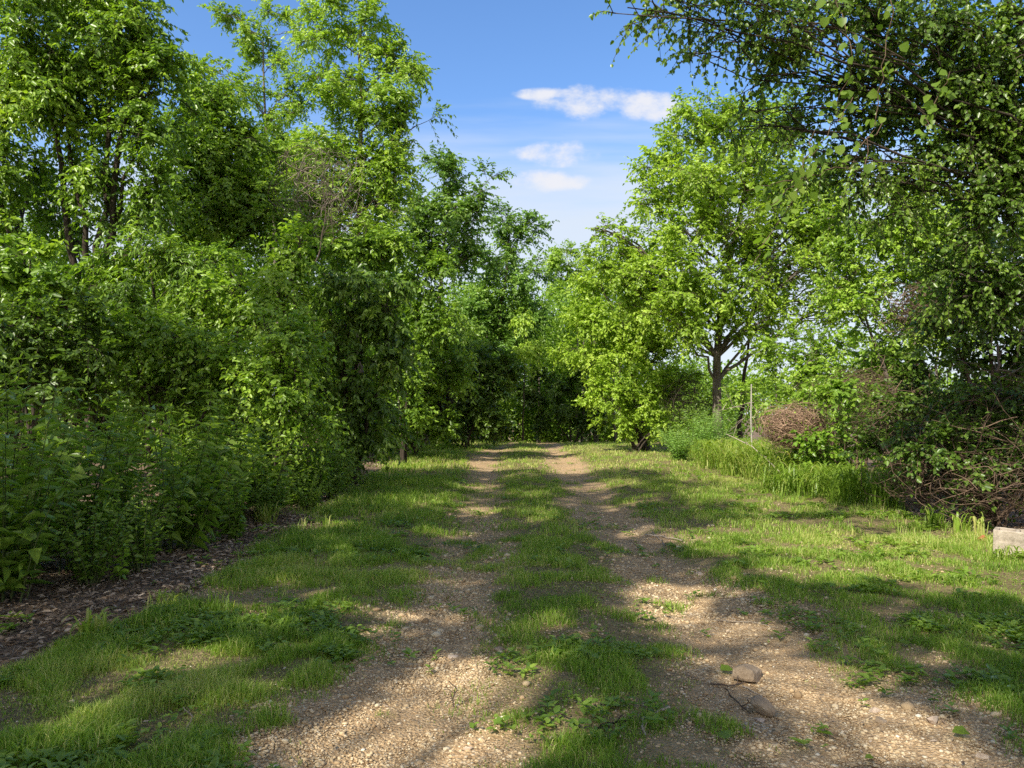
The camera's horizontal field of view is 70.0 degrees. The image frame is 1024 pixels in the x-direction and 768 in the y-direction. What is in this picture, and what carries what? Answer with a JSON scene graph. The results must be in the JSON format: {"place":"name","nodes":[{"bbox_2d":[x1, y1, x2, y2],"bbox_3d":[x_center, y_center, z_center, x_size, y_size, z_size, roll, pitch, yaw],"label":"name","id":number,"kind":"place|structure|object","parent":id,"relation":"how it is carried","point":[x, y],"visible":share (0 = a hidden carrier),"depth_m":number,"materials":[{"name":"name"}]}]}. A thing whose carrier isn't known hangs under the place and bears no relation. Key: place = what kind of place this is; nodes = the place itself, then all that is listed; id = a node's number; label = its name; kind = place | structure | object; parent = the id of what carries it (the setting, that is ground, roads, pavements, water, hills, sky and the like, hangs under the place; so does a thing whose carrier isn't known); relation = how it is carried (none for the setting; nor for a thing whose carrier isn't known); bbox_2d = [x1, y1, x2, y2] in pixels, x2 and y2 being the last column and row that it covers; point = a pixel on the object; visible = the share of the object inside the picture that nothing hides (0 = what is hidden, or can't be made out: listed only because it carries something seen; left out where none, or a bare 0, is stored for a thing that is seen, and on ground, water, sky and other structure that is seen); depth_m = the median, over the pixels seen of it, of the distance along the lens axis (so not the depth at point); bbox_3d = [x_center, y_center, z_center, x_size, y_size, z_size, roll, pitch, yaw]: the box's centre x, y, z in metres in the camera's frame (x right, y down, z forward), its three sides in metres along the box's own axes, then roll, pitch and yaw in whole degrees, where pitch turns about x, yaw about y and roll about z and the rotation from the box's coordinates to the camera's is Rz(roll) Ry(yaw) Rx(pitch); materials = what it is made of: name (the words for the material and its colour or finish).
{"place":"outdoors","nodes":[
{"label":"outdoors","id":0,"kind":"place"},
{"bbox_2d":[211,442,525,767],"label":"wheel track","id":1,"kind":"structure","parent":0,"point":[485,473],"depth_m":4.04,"materials":[{"name":"beige gravel"}]},
{"bbox_2d":[0,416,1023,767],"bbox_3d":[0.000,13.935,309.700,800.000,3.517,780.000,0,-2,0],"label":"ground","id":2,"kind":"structure","parent":0,"point":[540,690],"depth_m":5.93,"materials":[{"name":"green plant"}]},
{"bbox_2d":[0,347,35,490],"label":"weed plant","id":3,"kind":"object","parent":2,"relation":"on","point":[3,395],"visible":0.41,"depth_m":8.79,"materials":[{"name":"green plant"}]},
{"bbox_2d":[0,385,81,577],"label":"weed plant","id":4,"kind":"object","parent":2,"relation":"on","point":[34,477],"visible":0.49,"depth_m":6.22,"materials":[{"name":"green plant"}]},
{"bbox_2d":[0,427,95,602],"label":"weed plant","id":5,"kind":"object","parent":2,"relation":"on","point":[12,579],"visible":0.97,"depth_m":5.87,"materials":[{"name":"green plant"}]},
{"bbox_2d":[0,351,97,564],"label":"weed plant","id":6,"kind":"object","parent":2,"relation":"on","point":[34,431],"visible":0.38,"depth_m":6.84,"materials":[{"name":"green plant"}]},
{"bbox_2d":[0,279,132,475],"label":"shrub","id":7,"kind":"object","parent":2,"relation":"on","point":[18,334],"visible":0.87,"depth_m":11.90,"materials":[{"name":"green plant"}]},
{"bbox_2d":[2,401,134,496],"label":"weed plant","id":8,"kind":"object","parent":2,"relation":"on","point":[63,418],"visible":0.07,"depth_m":9.53,"materials":[{"name":"green plant"}]},
{"bbox_2d":[0,231,158,463],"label":"shrub","id":9,"kind":"object","parent":2,"relation":"on","point":[13,278],"visible":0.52,"depth_m":14.79,"materials":[{"name":"green plant"}]},
{"bbox_2d":[0,477,161,586],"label":"weed plant","id":10,"kind":"object","parent":2,"relation":"on","point":[82,569],"visible":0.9,"depth_m":6.34,"materials":[{"name":"green plant"}]},
{"bbox_2d":[32,387,147,550],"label":"weed plant","id":11,"kind":"object","parent":2,"relation":"on","point":[125,492],"visible":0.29,"depth_m":7.71,"materials":[{"name":"green plant"}]},
{"bbox_2d":[61,606,119,636],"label":"tall grass","id":12,"kind":"structure","parent":2,"relation":"on","point":[88,625],"depth_m":4.98,"materials":[{"name":"green plant"}]},
{"bbox_2d":[30,391,154,574],"bbox_3d":[-4.052,0.947,7.022,1.077,1.757,1.072,1,-2,-23],"label":"weed plant","id":13,"kind":"object","parent":2,"relation":"on","point":[111,487],"visible":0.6,"depth_m":6.89,"materials":[{"name":"green plant"}]},
{"bbox_2d":[0,0,219,461],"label":"broadleaf tree","id":14,"kind":"object","parent":2,"relation":"on","point":[50,83],"visible":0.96,"depth_m":16.92,"materials":[{"name":"leaf"},{"name":"bark"}]},
{"bbox_2d":[106,538,130,580],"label":"weed plant","id":15,"kind":"object","parent":2,"relation":"on","point":[119,570],"visible":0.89,"depth_m":6.57,"materials":[{"name":"green plant"}]},
{"bbox_2d":[97,407,172,520],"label":"weed plant","id":16,"kind":"object","parent":2,"relation":"on","point":[142,479],"visible":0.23,"depth_m":9.18,"materials":[{"name":"green plant"}]},
{"bbox_2d":[100,466,174,542],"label":"weed plant","id":17,"kind":"object","parent":2,"relation":"on","point":[138,485],"visible":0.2,"depth_m":8.36,"materials":[{"name":"green plant"}]},
{"bbox_2d":[62,459,215,572],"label":"weed plant","id":18,"kind":"object","parent":2,"relation":"on","point":[142,551],"visible":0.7,"depth_m":7.04,"materials":[{"name":"green plant"}]},
{"bbox_2d":[61,215,254,471],"bbox_3d":[-6.762,-0.691,14.580,3.879,5.043,2.546,0,-2,0],"label":"shrub","id":19,"kind":"object","parent":2,"relation":"on","point":[171,260],"visible":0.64,"depth_m":14.40,"materials":[{"name":"leaf"},{"name":"bark"}]},
{"bbox_2d":[136,403,199,507],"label":"weed plant","id":20,"kind":"object","parent":2,"relation":"on","point":[178,464],"visible":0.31,"depth_m":10.54,"materials":[{"name":"green plant"}]},
{"bbox_2d":[80,297,292,485],"bbox_3d":[-5.462,0.182,12.609,3.761,3.315,2.160,0,-2,0],"label":"shrub","id":21,"kind":"object","parent":2,"relation":"on","point":[147,381],"visible":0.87,"depth_m":12.28,"materials":[{"name":"leaf"},{"name":"bark"}]},
{"bbox_2d":[138,403,263,553],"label":"weed plant","id":22,"kind":"object","parent":2,"relation":"on","point":[183,532],"visible":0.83,"depth_m":8.04,"materials":[{"name":"green plant"}]},
{"bbox_2d":[95,53,307,446],"bbox_3d":[-9.180,-3.981,22.319,5.938,12.221,4.122,0,-2,0],"label":"broadleaf tree","id":23,"kind":"object","parent":2,"relation":"on","point":[229,190],"visible":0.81,"depth_m":21.76,"materials":[{"name":"green plant"}]},
{"bbox_2d":[170,385,235,469],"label":"weed plant","id":24,"kind":"object","parent":2,"relation":"on","point":[189,401],"visible":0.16,"depth_m":11.76,"materials":[{"name":"green plant"}]},
{"bbox_2d":[198,424,257,523],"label":"weed plant","id":25,"kind":"object","parent":2,"relation":"on","point":[231,458],"visible":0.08,"depth_m":10.14,"materials":[{"name":"green plant"}]},
{"bbox_2d":[182,384,274,531],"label":"weed plant","id":26,"kind":"object","parent":2,"relation":"on","point":[205,457],"visible":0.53,"depth_m":9.33,"materials":[{"name":"green plant"}]},
{"bbox_2d":[212,472,252,540],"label":"weed plant","id":27,"kind":"object","parent":2,"relation":"on","point":[235,529],"visible":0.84,"depth_m":8.69,"materials":[{"name":"green plant"}]},
{"bbox_2d":[218,415,269,514],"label":"weed plant","id":28,"kind":"object","parent":2,"relation":"on","point":[235,452],"visible":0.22,"depth_m":10.84,"materials":[{"name":"green plant"}]},
{"bbox_2d":[162,211,334,457],"bbox_3d":[-4.926,-0.708,14.007,3.005,5.488,2.270,0,-2,0],"label":"shrub","id":29,"kind":"object","parent":2,"relation":"on","point":[273,283],"visible":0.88,"depth_m":13.91,"materials":[{"name":"green plant"}]},
{"bbox_2d":[183,0,322,357],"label":"slender tree","id":30,"kind":"object","parent":2,"relation":"on","point":[248,43],"visible":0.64,"depth_m":28.38,"materials":[{"name":"green plant"}]},
{"bbox_2d":[227,426,290,513],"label":"weed plant","id":31,"kind":"object","parent":2,"relation":"on","point":[276,453],"visible":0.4,"depth_m":10.79,"materials":[{"name":"green plant"}]},
{"bbox_2d":[239,500,293,523],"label":"tall grass","id":32,"kind":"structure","parent":2,"relation":"on","point":[264,517],"depth_m":10.05,"materials":[{"name":"green plant"}]},
{"bbox_2d":[241,433,302,516],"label":"weed plant","id":33,"kind":"object","parent":2,"relation":"on","point":[287,456],"visible":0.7,"depth_m":10.52,"materials":[{"name":"green plant"}]},
{"bbox_2d":[235,458,310,516],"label":"weed plant","id":34,"kind":"object","parent":2,"relation":"on","point":[263,498],"visible":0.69,"depth_m":10.28,"materials":[{"name":"green plant"}]},
{"bbox_2d":[235,387,312,492],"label":"weed plant","id":35,"kind":"object","parent":2,"relation":"on","point":[263,443],"visible":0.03,"depth_m":12.86,"materials":[{"name":"green plant"}]},
{"bbox_2d":[208,298,349,505],"bbox_3d":[-3.750,0.302,12.061,2.235,3.499,2.000,0,-2,0],"label":"shrub","id":36,"kind":"object","parent":2,"relation":"on","point":[294,338],"visible":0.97,"depth_m":11.78,"materials":[{"name":"green plant"}]},
{"bbox_2d":[232,417,341,504],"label":"weed plant","id":37,"kind":"object","parent":2,"relation":"on","point":[302,463],"visible":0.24,"depth_m":12.27,"materials":[{"name":"green plant"}]},
{"bbox_2d":[272,453,316,506],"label":"weed plant","id":38,"kind":"object","parent":2,"relation":"on","point":[294,497],"visible":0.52,"depth_m":11.85,"materials":[{"name":"green plant"}]},
{"bbox_2d":[187,127,409,439],"bbox_3d":[-9.490,-4.279,31.214,10.515,13.445,3.867,0,-2,0],"label":"broadleaf tree","id":39,"kind":"object","parent":2,"relation":"on","point":[316,254],"visible":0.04,"depth_m":30.93,"materials":[{"name":"green plant"}]},
{"bbox_2d":[287,463,342,510],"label":"weed plant","id":40,"kind":"object","parent":2,"relation":"on","point":[308,503],"visible":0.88,"depth_m":11.31,"materials":[{"name":"green plant"}]},
{"bbox_2d":[294,431,346,500],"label":"weed plant","id":41,"kind":"object","parent":2,"relation":"on","point":[321,478],"visible":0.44,"depth_m":12.40,"materials":[{"name":"green plant"}]},
{"bbox_2d":[304,427,347,480],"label":"weed plant","id":42,"kind":"object","parent":2,"relation":"on","point":[335,454],"visible":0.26,"depth_m":14.05,"materials":[{"name":"green plant"}]},
{"bbox_2d":[302,435,374,483],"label":"weed plant","id":43,"kind":"object","parent":2,"relation":"on","point":[346,454],"visible":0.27,"depth_m":14.22,"materials":[{"name":"green plant"}]},
{"bbox_2d":[303,435,386,500],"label":"weed plant","id":44,"kind":"object","parent":2,"relation":"on","point":[338,485],"visible":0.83,"depth_m":12.70,"materials":[{"name":"green plant"}]},
{"bbox_2d":[278,261,431,484],"bbox_3d":[-3.555,-0.173,15.522,3.684,4.755,2.434,0,-2,0],"label":"shrub","id":45,"kind":"object","parent":2,"relation":"on","point":[370,314],"visible":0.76,"depth_m":15.21,"materials":[{"name":"green plant"}]},
{"bbox_2d":[271,0,457,418],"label":"broadleaf tree","id":46,"kind":"object","parent":2,"relation":"on","point":[387,161],"visible":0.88,"depth_m":24.99,"materials":[{"name":"green plant"}]},
{"bbox_2d":[264,133,377,246],"bbox_3d":[-5.248,-5.295,20.188,3.132,3.206,1.876,0,-2,0],"label":"vine tangle","id":47,"kind":"object","parent":46,"relation":"hanging from","point":[335,198],"visible":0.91,"depth_m":20.08,"materials":[{"name":"plant"}]},
{"bbox_2d":[297,217,476,462],"bbox_3d":[-3.682,-1.266,21.085,5.411,7.269,2.921,0,-2,0],"label":"broadleaf tree","id":48,"kind":"object","parent":2,"relation":"on","point":[378,255],"visible":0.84,"depth_m":20.82,"materials":[{"name":"green plant"}]},
{"bbox_2d":[374,317,485,456],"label":"shrub","id":49,"kind":"object","parent":2,"relation":"on","point":[440,430],"visible":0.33,"depth_m":23.59,"materials":[{"name":"green plant"}]},
{"bbox_2d":[425,370,460,424],"bbox_3d":[-2.666,0.397,24.988,1.863,2.760,1.636,0,-2,0],"label":"vine tangle","id":50,"kind":"object","parent":49,"relation":"on","point":[444,404],"visible":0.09,"depth_m":24.82,"materials":[{"name":"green plant"}]},
{"bbox_2d":[394,140,515,445],"bbox_3d":[-2.930,-3.982,32.046,6.255,13.549,3.944,0,-2,0],"label":"broadleaf tree","id":51,"kind":"object","parent":2,"relation":"on","point":[450,216],"visible":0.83,"depth_m":32.03,"materials":[{"name":"green plant"}]},
{"bbox_2d":[436,328,494,393],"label":"sapling","id":52,"kind":"object","parent":2,"relation":"on","point":[477,342],"visible":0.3,"depth_m":35.84,"materials":[{"name":"green plant"}]},
{"bbox_2d":[428,339,527,448],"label":"shrub","id":53,"kind":"object","parent":2,"relation":"on","point":[482,414],"visible":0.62,"depth_m":29.72,"materials":[{"name":"green plant"}]},
{"bbox_2d":[441,197,564,441],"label":"broadleaf tree","id":54,"kind":"object","parent":2,"relation":"on","point":[496,327],"visible":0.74,"depth_m":40.82,"materials":[{"name":"green plant"}]},
{"bbox_2d":[0,459,1023,767],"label":"ground cover","id":55,"kind":"object","parent":2,"relation":"on","point":[1008,629],"visible":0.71,"depth_m":4.95,"materials":[{"name":"green plant"}]},
{"bbox_2d":[0,194,1023,461],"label":"woodland","id":56,"kind":"object","parent":2,"relation":"on","point":[552,432],"visible":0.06,"depth_m":42.95,"materials":[{"name":"green plant"}]},
{"bbox_2d":[0,448,1023,767],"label":"leaf litter","id":57,"kind":"object","parent":2,"relation":"on","point":[64,576],"visible":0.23,"depth_m":6.38,"materials":[{"name":"brown plant"}]},
{"bbox_2d":[508,307,555,441],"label":"sapling","id":58,"kind":"object","parent":2,"relation":"on","point":[522,325],"visible":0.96,"depth_m":38.89,"materials":[{"name":"green plant"}]},
{"bbox_2d":[511,348,615,441],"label":"shrub","id":59,"kind":"object","parent":2,"relation":"on","point":[560,412],"visible":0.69,"depth_m":39.86,"materials":[{"name":"green plant"}]},
{"bbox_2d":[524,238,603,375],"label":"broadleaf tree","id":60,"kind":"object","parent":2,"relation":"on","point":[556,258],"visible":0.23,"depth_m":55.82,"materials":[{"name":"green plant"}]},
{"bbox_2d":[545,241,719,450],"bbox_3d":[4.700,-1.438,28.064,6.925,8.167,3.730,0,-2,0],"label":"broadleaf tree","id":61,"kind":"object","parent":2,"relation":"on","point":[585,317],"visible":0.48,"depth_m":27.49,"materials":[{"name":"green plant"}]},
{"bbox_2d":[571,359,709,451],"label":"shrub","id":62,"kind":"object","parent":2,"relation":"on","point":[622,406],"visible":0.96,"depth_m":26.77,"materials":[{"name":"green plant"}]},
{"bbox_2d":[652,370,725,434],"bbox_3d":[6.331,0.729,26.028,2.583,2.396,1.675,0,-2,0],"label":"vine tangle","id":63,"kind":"object","parent":62,"relation":"on","point":[704,401],"visible":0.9,"depth_m":25.88,"materials":[{"name":"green plant"}]},
{"bbox_2d":[648,425,705,460],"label":"fern bush","id":64,"kind":"object","parent":2,"relation":"on","point":[678,446],"visible":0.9,"depth_m":22.32,"materials":[{"name":"green plant"}]},
{"bbox_2d":[674,404,742,461],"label":"fern bush","id":65,"kind":"object","parent":2,"relation":"on","point":[708,434],"visible":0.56,"depth_m":21.26,"materials":[{"name":"green plant"}]},
{"bbox_2d":[573,79,890,438],"bbox_3d":[7.163,-3.696,23.644,10.273,12.512,4.804,0,-2,-8],"label":"broadleaf tree","id":66,"kind":"object","parent":2,"relation":"on","point":[698,179],"visible":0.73,"depth_m":23.49,"materials":[{"name":"green plant"}]},
{"bbox_2d":[718,321,826,413],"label":"sapling","id":67,"kind":"object","parent":2,"relation":"on","point":[767,344],"visible":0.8,"depth_m":21.96,"materials":[{"name":"green plant"}]},
{"bbox_2d":[709,242,835,438],"bbox_3d":[9.001,-1.333,25.625,4.425,7.832,2.592,0,-2,0],"label":"sapling","id":68,"kind":"object","parent":2,"relation":"on","point":[739,426],"visible":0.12,"depth_m":25.45,"materials":[{"name":"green plant"}]},
{"bbox_2d":[753,474,799,492],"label":"tall grass","id":69,"kind":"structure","parent":2,"relation":"on","point":[766,486],"depth_m":13.64,"materials":[{"name":"green plant"}]},
{"bbox_2d":[748,398,837,454],"bbox_3d":[5.861,0.879,15.168,1.836,1.162,1.489,0,-2,0],"label":"vine tangle","id":70,"kind":"object","parent":2,"relation":"on","point":[797,421],"visible":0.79,"depth_m":14.96,"materials":[{"name":"brown plant"}]},
{"bbox_2d":[588,0,1023,363],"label":"broadleaf tree","id":71,"kind":"object","parent":2,"relation":"on","point":[990,139],"visible":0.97,"depth_m":7.96,"materials":[{"name":"green plant"}]},
{"bbox_2d":[719,0,956,264],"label":"grape vine","id":72,"kind":"object","parent":71,"relation":"hanging from","point":[930,106],"visible":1,"depth_m":6.49,"materials":[{"name":"green plant"}]},
{"bbox_2d":[744,460,896,499],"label":"tall grass","id":73,"kind":"structure","parent":2,"relation":"on","point":[788,474],"depth_m":13.04,"materials":[{"name":"green plant"}]},
{"bbox_2d":[768,323,907,461],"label":"shrub","id":74,"kind":"object","parent":2,"relation":"on","point":[815,352],"visible":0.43,"depth_m":18.98,"materials":[{"name":"green plant"}]},
{"bbox_2d":[750,313,927,467],"bbox_3d":[7.107,0.262,15.984,3.781,3.836,1.638,0,-2,0],"label":"shrub","id":75,"kind":"object","parent":2,"relation":"on","point":[826,369],"visible":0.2,"depth_m":15.94,"materials":[{"name":"green plant"}]},
{"bbox_2d":[780,372,911,485],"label":"shrub","id":76,"kind":"object","parent":2,"relation":"on","point":[837,390],"visible":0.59,"depth_m":13.95,"materials":[{"name":"green plant"}]},
{"bbox_2d":[795,465,898,505],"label":"tall grass","id":77,"kind":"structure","parent":2,"relation":"on","point":[848,487],"depth_m":11.78,"materials":[{"name":"green plant"}]},
{"bbox_2d":[853,470,913,510],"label":"tall grass","id":78,"kind":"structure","parent":2,"relation":"on","point":[890,501],"depth_m":11.16,"materials":[{"name":"green plant"}]},
{"bbox_2d":[800,140,1008,485],"bbox_3d":[8.116,-1.396,15.073,4.188,7.053,2.478,0,-2,0],"label":"broadleaf tree","id":79,"kind":"object","parent":2,"relation":"on","point":[851,283],"visible":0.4,"depth_m":14.91,"materials":[{"name":"green plant"}]},
{"bbox_2d":[784,355,933,429],"bbox_3d":[7.131,0.183,14.996,2.740,1.539,2.159,0,-2,0],"label":"vine tangle","id":80,"kind":"object","parent":79,"relation":"attached to","point":[868,382],"visible":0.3,"depth_m":14.87,"materials":[{"name":"plant"}]},
{"bbox_2d":[838,335,979,503],"bbox_3d":[6.704,0.631,12.202,2.363,2.862,1.624,-1,-2,22],"label":"shrub","id":81,"kind":"object","parent":2,"relation":"on","point":[909,371],"visible":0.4,"depth_m":12.12,"materials":[{"name":"green plant"}]},
{"bbox_2d":[830,375,956,467],"bbox_3d":[6.667,0.684,12.465,2.177,1.683,1.755,1,-3,-36],"label":"vine tangle","id":82,"kind":"object","parent":81,"relation":"on","point":[874,410],"visible":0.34,"depth_m":12.39,"materials":[{"name":"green plant"}]},
{"bbox_2d":[921,504,947,528],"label":"tall grass","id":83,"kind":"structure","parent":2,"relation":"on","point":[934,517],"depth_m":9.48,"materials":[{"name":"green plant"}]},
{"bbox_2d":[857,417,1013,513],"bbox_3d":[6.128,1.173,10.470,2.442,1.427,1.704,0,-2,0],"label":"vine tangle","id":84,"kind":"object","parent":2,"relation":"on","point":[905,480],"visible":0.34,"depth_m":10.41,"materials":[{"name":"brown plant"}]},
{"bbox_2d":[876,359,1023,528],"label":"vine tangle","id":85,"kind":"object","parent":2,"relation":"on","point":[1018,433],"visible":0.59,"depth_m":9.40,"materials":[{"name":"brown plant"}]},
{"bbox_2d":[967,341,1022,397],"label":"bare branch","id":86,"kind":"object","parent":85,"relation":"in","point":[997,369],"visible":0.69,"depth_m":9.83,"materials":[{"name":"brown wood"}]},
{"bbox_2d":[881,224,1023,521],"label":"shrub","id":87,"kind":"object","parent":2,"relation":"on","point":[964,355],"visible":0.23,"depth_m":10.46,"materials":[{"name":"green plant"}]},
{"bbox_2d":[863,280,959,343],"bbox_3d":[6.939,-1.305,12.107,1.991,1.301,1.709,-1,-2,31],"label":"vine tangle","id":88,"kind":"object","parent":87,"relation":"hanging from","point":[902,304],"visible":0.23,"depth_m":12.11,"materials":[{"name":"brown plant"}]},
{"bbox_2d":[884,371,1023,529],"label":"shrub","id":89,"kind":"object","parent":2,"relation":"on","point":[943,433],"visible":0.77,"depth_m":9.46,"materials":[{"name":"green plant"}]},
{"bbox_2d":[949,512,972,533],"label":"tall grass","id":90,"kind":"structure","parent":2,"relation":"on","point":[957,525],"depth_m":8.88,"materials":[{"name":"green plant"}]},
{"bbox_2d":[905,453,1023,524],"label":"vine tangle","id":91,"kind":"object","parent":2,"relation":"on","point":[987,492],"visible":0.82,"depth_m":9.08,"materials":[{"name":"plant"}]},
{"bbox_2d":[971,512,986,536],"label":"tall grass","id":92,"kind":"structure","parent":2,"relation":"on","point":[981,527],"depth_m":8.62,"materials":[{"name":"green plant"}]},
{"bbox_2d":[993,527,1023,554],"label":"concrete block","id":93,"kind":"object","parent":2,"relation":"on","point":[1011,537],"depth_m":7.75,"materials":[{"name":"beige concrete"}]},
{"bbox_2d":[0,0,1023,414],"label":"sky","id":94,"kind":"structure","parent":0,"point":[531,87],"materials":[{"name":"blue"}]},
{"bbox_2d":[676,437,791,475],"bbox_3d":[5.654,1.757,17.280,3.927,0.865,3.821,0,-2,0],"label":"tall grass","id":95,"kind":"structure","parent":0,"point":[733,461],"depth_m":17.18,"materials":[{"name":"green plant"}]},
{"bbox_2d":[537,442,1023,767],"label":"wheel track","id":96,"kind":"structure","parent":0,"point":[596,495],"depth_m":4.36,"materials":[{"name":"beige gravel"}]},
{"bbox_2d":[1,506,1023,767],"bbox_3d":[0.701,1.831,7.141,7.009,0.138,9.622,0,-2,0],"label":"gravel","id":97,"kind":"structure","parent":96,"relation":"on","point":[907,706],"depth_m":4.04,"materials":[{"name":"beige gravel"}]},
{"bbox_2d":[732,663,761,681],"bbox_3d":[1.428,1.733,4.385,0.226,0.118,0.127,2,-3,-39],"label":"rock","id":98,"kind":"object","parent":96,"relation":"on","point":[748,672],"visible":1,"depth_m":4.33,"materials":[{"name":"beige stone"}]},
{"bbox_2d":[750,695,774,716],"bbox_3d":[1.326,1.711,3.879,0.090,0.098,0.121,2,-3,-41],"label":"rock","id":99,"kind":"object","parent":96,"relation":"on","point":[761,705],"visible":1,"depth_m":3.85,"materials":[{"name":"grey stone"}]},
{"bbox_2d":[709,445,853,482],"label":"tall grass","id":100,"kind":"structure","parent":0,"point":[752,469],"depth_m":15.93,"materials":[{"name":"green plant"}]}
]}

